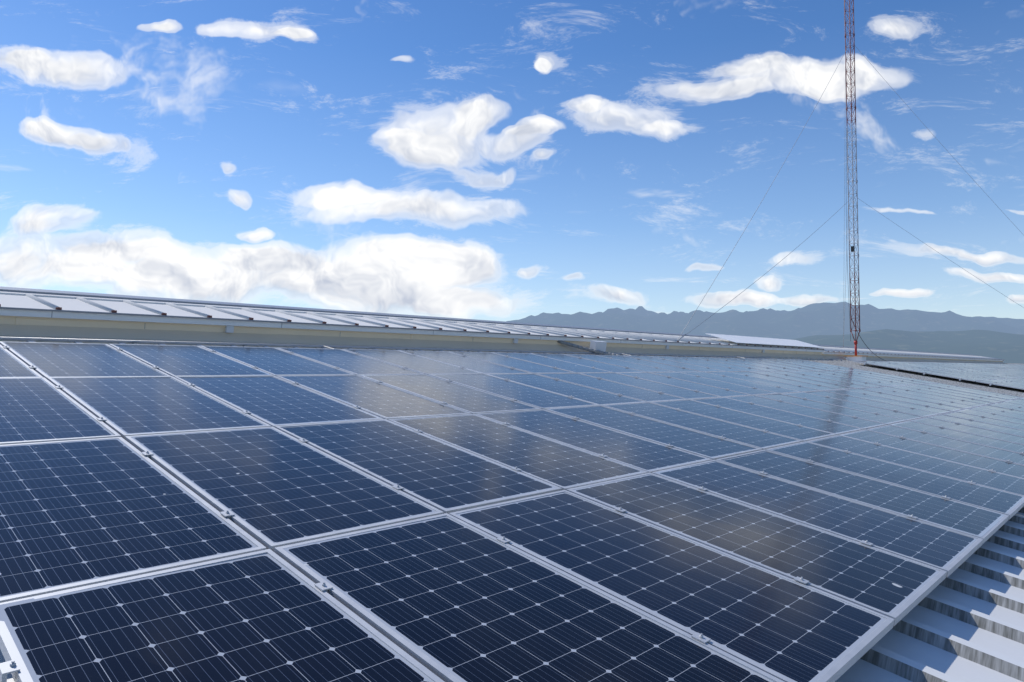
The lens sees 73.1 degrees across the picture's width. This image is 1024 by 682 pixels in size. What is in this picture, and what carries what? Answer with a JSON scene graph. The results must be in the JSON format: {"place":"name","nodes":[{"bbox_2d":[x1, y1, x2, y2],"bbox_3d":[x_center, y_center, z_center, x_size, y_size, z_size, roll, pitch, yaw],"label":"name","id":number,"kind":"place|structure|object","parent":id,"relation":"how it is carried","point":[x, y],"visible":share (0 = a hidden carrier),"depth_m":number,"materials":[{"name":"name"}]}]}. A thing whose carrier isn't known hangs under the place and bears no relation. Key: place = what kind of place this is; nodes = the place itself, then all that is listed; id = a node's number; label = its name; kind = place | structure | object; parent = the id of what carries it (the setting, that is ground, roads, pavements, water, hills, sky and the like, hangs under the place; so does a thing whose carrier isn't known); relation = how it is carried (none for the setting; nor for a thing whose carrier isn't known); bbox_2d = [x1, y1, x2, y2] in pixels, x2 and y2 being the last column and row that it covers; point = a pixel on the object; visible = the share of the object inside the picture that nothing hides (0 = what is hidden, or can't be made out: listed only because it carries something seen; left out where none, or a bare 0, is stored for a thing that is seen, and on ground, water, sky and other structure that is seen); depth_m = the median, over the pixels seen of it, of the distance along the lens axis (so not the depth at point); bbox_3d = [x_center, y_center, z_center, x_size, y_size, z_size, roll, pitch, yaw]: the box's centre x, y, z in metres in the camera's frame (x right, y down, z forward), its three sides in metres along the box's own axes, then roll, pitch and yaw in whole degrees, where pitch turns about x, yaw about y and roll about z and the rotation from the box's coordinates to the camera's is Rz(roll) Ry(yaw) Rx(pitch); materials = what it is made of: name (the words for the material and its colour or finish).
{"place":"outdoors","nodes":[
{"label":"outdoors","id":0,"kind":"place"},
{"bbox_2d":[0,341,1023,681],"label":"roof","id":1,"kind":"structure","parent":0,"point":[962,623],"depth_m":3.58,"materials":[{"name":"silver metal"}]},
{"bbox_2d":[0,315,828,359],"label":"wall","id":2,"kind":"structure","parent":1,"relation":"on","point":[34,327],"depth_m":10.95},
{"bbox_2d":[0,309,823,351],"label":"eave trim","id":3,"kind":"structure","parent":2,"relation":"on","point":[37,313],"depth_m":11.05,"materials":[{"name":"grey metal"}]},
{"bbox_2d":[225,326,960,359],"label":"junction boxes","id":4,"kind":"object","parent":2,"relation":"attached to","point":[229,329],"visible":0.97,"depth_m":10.22,"materials":[{"name":"grey plastic"}]},
{"bbox_2d":[0,337,842,359],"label":"conduit","id":5,"kind":"object","parent":1,"relation":"on","point":[141,341],"visible":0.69,"depth_m":10.53,"materials":[{"name":"grey metal"}]},
{"bbox_2d":[0,341,1023,681],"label":"solar panel frames","id":6,"kind":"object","parent":1,"relation":"on","point":[410,653],"visible":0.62,"depth_m":4.22,"materials":[{"name":"metal"}]},
{"bbox_2d":[0,342,1023,681],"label":"solar panels","id":7,"kind":"object","parent":6,"relation":"on","point":[458,600],"visible":0.97,"depth_m":3.86,"materials":[{"name":"blue glass"}]},
{"bbox_2d":[557,340,619,354],"bbox_3d":[1.751,0.178,15.830,1.489,0.417,0.173,0,-2,-7],"label":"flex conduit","id":8,"kind":"object","parent":1,"relation":"on","point":[582,347],"visible":0.87,"depth_m":15.83,"materials":[{"name":"grey metal"}]},
{"bbox_2d":[589,341,606,354],"bbox_3d":[2.005,0.155,16.126,0.211,0.324,0.420,-2,-3,44],"label":"combiner box","id":9,"kind":"object","parent":1,"relation":"on","point":[599,345],"visible":0.71,"depth_m":16.02,"materials":[{"name":"grey metal"}]},
{"bbox_2d":[676,45,1023,347],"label":"guy wires","id":10,"kind":"object","parent":1,"relation":"on","point":[824,223],"visible":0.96,"depth_m":27.63,"materials":[{"name":"grey metal"}]},
{"bbox_2d":[844,0,865,360],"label":"lattice mast","id":11,"kind":"object","parent":1,"relation":"on","point":[855,357],"visible":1,"depth_m":28.84,"materials":[{"name":"metal"}]},
{"bbox_2d":[844,16,885,360],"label":"mast cables","id":12,"kind":"object","parent":1,"relation":"on","point":[848,228],"visible":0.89,"depth_m":28.71,"materials":[{"name":"metal"}]},
{"bbox_2d":[822,354,1006,363],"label":"building wall","id":13,"kind":"structure","parent":1,"relation":"on","point":[868,358],"depth_m":36.87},
{"bbox_2d":[822,352,1003,360],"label":"eave trim","id":14,"kind":"structure","parent":13,"relation":"on","point":[903,356],"depth_m":35.17,"materials":[{"name":"grey metal"}]},
{"bbox_2d":[0,0,1023,321],"label":"sky","id":15,"kind":"structure","parent":0,"point":[493,160],"materials":[{"name":"blue"}]},
{"bbox_2d":[506,302,1023,338],"bbox_3d":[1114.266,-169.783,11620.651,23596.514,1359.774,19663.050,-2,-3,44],"label":"mountain range","id":16,"kind":"structure","parent":0,"point":[823,318],"depth_m":11861.52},
{"bbox_2d":[789,329,1023,363],"bbox_3d":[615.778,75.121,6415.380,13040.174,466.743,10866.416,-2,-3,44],"label":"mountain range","id":17,"kind":"structure","parent":0,"point":[1008,347],"depth_m":6570.11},
{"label":"roof slope","id":18,"kind":"object","parent":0,"visible":0},
{"bbox_2d":[0,286,823,349],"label":"raised roof","id":19,"kind":"structure","parent":18,"relation":"on","point":[44,300],"depth_m":11.99,"materials":[{"name":"paint"}]},
{"bbox_2d":[705,333,823,347],"bbox_3d":[9.360,0.010,25.071,1.111,0.347,7.600,-2,-3,44],"label":"roof board","id":20,"kind":"object","parent":19,"relation":"on","point":[757,340],"visible":1,"depth_m":24.55,"materials":[{"name":"white metal"}]},
{"bbox_2d":[813,344,1003,359],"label":"raised roof","id":21,"kind":"structure","parent":18,"relation":"on","point":[836,349],"depth_m":37.87,"materials":[{"name":"paint"}]}
]}

